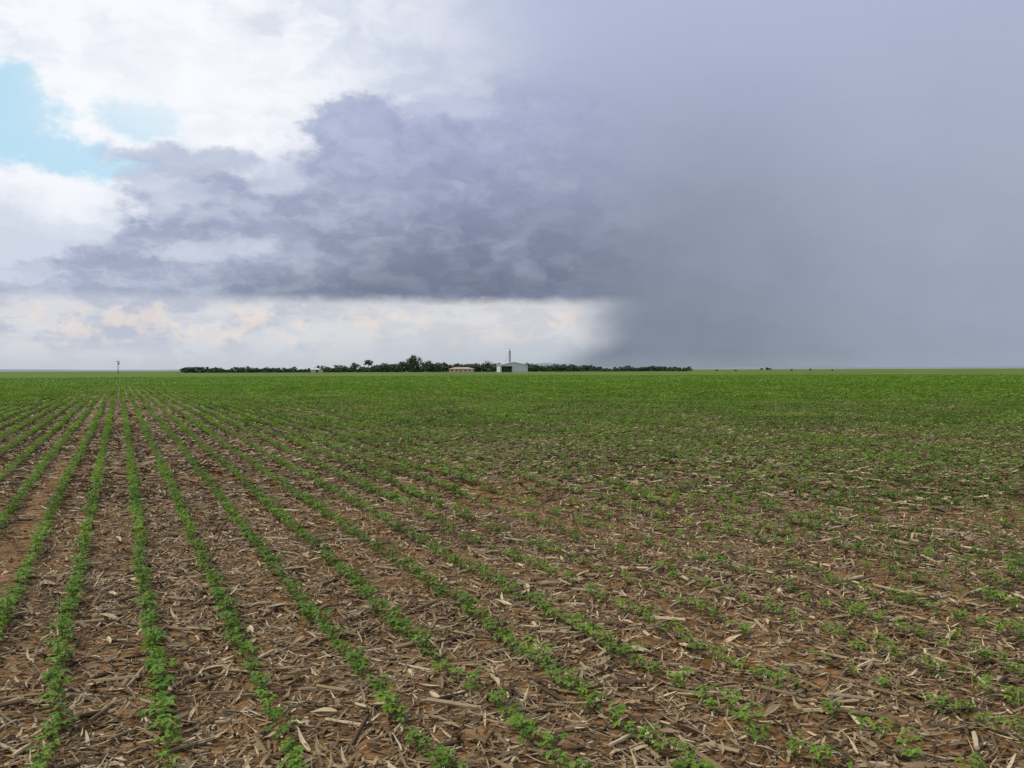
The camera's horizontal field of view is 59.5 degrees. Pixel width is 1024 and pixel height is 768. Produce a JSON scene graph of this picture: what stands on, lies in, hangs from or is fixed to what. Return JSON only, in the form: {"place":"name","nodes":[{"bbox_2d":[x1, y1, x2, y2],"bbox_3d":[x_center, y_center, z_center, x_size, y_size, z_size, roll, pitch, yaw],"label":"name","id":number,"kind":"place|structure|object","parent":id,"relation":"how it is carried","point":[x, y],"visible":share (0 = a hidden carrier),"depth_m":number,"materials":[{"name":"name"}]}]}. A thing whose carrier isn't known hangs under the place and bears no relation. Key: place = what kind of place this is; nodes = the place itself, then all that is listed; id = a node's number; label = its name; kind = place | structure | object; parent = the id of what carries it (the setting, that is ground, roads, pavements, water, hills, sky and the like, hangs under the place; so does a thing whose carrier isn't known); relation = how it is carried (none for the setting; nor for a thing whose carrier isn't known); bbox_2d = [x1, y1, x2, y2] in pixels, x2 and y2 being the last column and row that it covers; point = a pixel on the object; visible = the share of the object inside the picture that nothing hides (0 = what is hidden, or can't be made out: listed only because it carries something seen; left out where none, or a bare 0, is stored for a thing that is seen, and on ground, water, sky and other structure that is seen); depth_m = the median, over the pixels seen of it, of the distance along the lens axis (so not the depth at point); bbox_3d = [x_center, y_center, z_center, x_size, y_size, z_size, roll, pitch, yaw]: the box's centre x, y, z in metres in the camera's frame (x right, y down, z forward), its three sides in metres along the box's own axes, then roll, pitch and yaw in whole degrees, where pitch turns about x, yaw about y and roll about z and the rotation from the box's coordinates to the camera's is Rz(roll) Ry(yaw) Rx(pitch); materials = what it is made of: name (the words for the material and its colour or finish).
{"place":"outdoors","nodes":[
{"label":"outdoors","id":0,"kind":"place"},
{"bbox_2d":[0,368,1023,767],"bbox_3d":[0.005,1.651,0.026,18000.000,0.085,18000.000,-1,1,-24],"label":"ground","id":1,"kind":"structure","parent":0,"point":[372,754],"depth_m":5.81,"materials":[{"name":"soil"}]},
{"bbox_2d":[310,368,322,372],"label":"farm outbuilding","id":2,"kind":"structure","parent":1,"relation":"on","point":[315,370],"depth_m":731.91,"materials":[{"name":"paint"}]},
{"bbox_2d":[319,365,328,372],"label":"tree","id":3,"kind":"object","parent":1,"relation":"on","point":[323,369],"visible":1,"depth_m":719.64,"materials":[{"name":"green plant"}]},
{"bbox_2d":[350,363,359,368],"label":"tree","id":4,"kind":"object","parent":1,"relation":"on","point":[355,365],"visible":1,"depth_m":704.12,"materials":[{"name":"green plant"}]},
{"bbox_2d":[364,360,372,372],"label":"tree","id":5,"kind":"object","parent":1,"relation":"on","point":[369,362],"visible":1,"depth_m":700.04,"materials":[{"name":"green plant"}]},
{"bbox_2d":[379,363,390,371],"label":"tree","id":6,"kind":"object","parent":1,"relation":"on","point":[385,365],"visible":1,"depth_m":713.59,"materials":[{"name":"green plant"}]},
{"bbox_2d":[396,361,407,371],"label":"tree","id":7,"kind":"object","parent":1,"relation":"on","point":[403,364],"visible":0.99,"depth_m":720.00,"materials":[{"name":"green plant"}]},
{"bbox_2d":[406,355,421,371],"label":"tree","id":8,"kind":"object","parent":1,"relation":"on","point":[412,361],"visible":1,"depth_m":713.39,"materials":[{"name":"green plant"}]},
{"bbox_2d":[420,360,431,371],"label":"tree","id":9,"kind":"object","parent":1,"relation":"on","point":[427,366],"visible":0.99,"depth_m":711.67,"materials":[{"name":"green plant"}]},
{"bbox_2d":[434,362,440,371],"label":"tree","id":10,"kind":"object","parent":1,"relation":"on","point":[437,366],"visible":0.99,"depth_m":704.64,"materials":[{"name":"green plant"}]},
{"bbox_2d":[449,367,473,371],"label":"farmhouse","id":11,"kind":"object","parent":1,"relation":"on","point":[461,369],"visible":0.9,"depth_m":675.15,"materials":[{"name":"paint"}]},
{"bbox_2d":[481,361,493,371],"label":"tree","id":12,"kind":"object","parent":1,"relation":"on","point":[487,364],"visible":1,"depth_m":722.05,"materials":[{"name":"green plant"}]},
{"bbox_2d":[179,361,832,372],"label":"distant tree line","id":13,"kind":"object","parent":1,"relation":"on","point":[446,367],"visible":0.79,"depth_m":784.38,"materials":[{"name":"green plant"}]},
{"bbox_2d":[0,387,1023,767],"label":"corn residue","id":14,"kind":"object","parent":1,"relation":"on","point":[208,463],"visible":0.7,"depth_m":6.64},
{"bbox_2d":[0,374,1023,767],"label":"soybean crop rows","id":15,"kind":"object","parent":1,"relation":"on","point":[980,388],"visible":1,"depth_m":15.71,"materials":[{"name":"green plant"}]},
{"bbox_2d":[496,362,527,371],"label":"farm shed","id":16,"kind":"structure","parent":1,"relation":"on","point":[512,367],"depth_m":675.58,"materials":[{"name":"metal"}]},
{"bbox_2d":[0,363,1023,371],"bbox_3d":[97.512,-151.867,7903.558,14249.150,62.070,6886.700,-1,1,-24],"label":"hills","id":17,"kind":"structure","parent":0,"point":[538,364],"depth_m":7142.27,"materials":[{"name":"green plant"}]},
{"bbox_2d":[0,0,1023,369],"label":"sky","id":18,"kind":"structure","parent":0,"point":[225,184],"materials":[{"name":"grey"}]}
]}

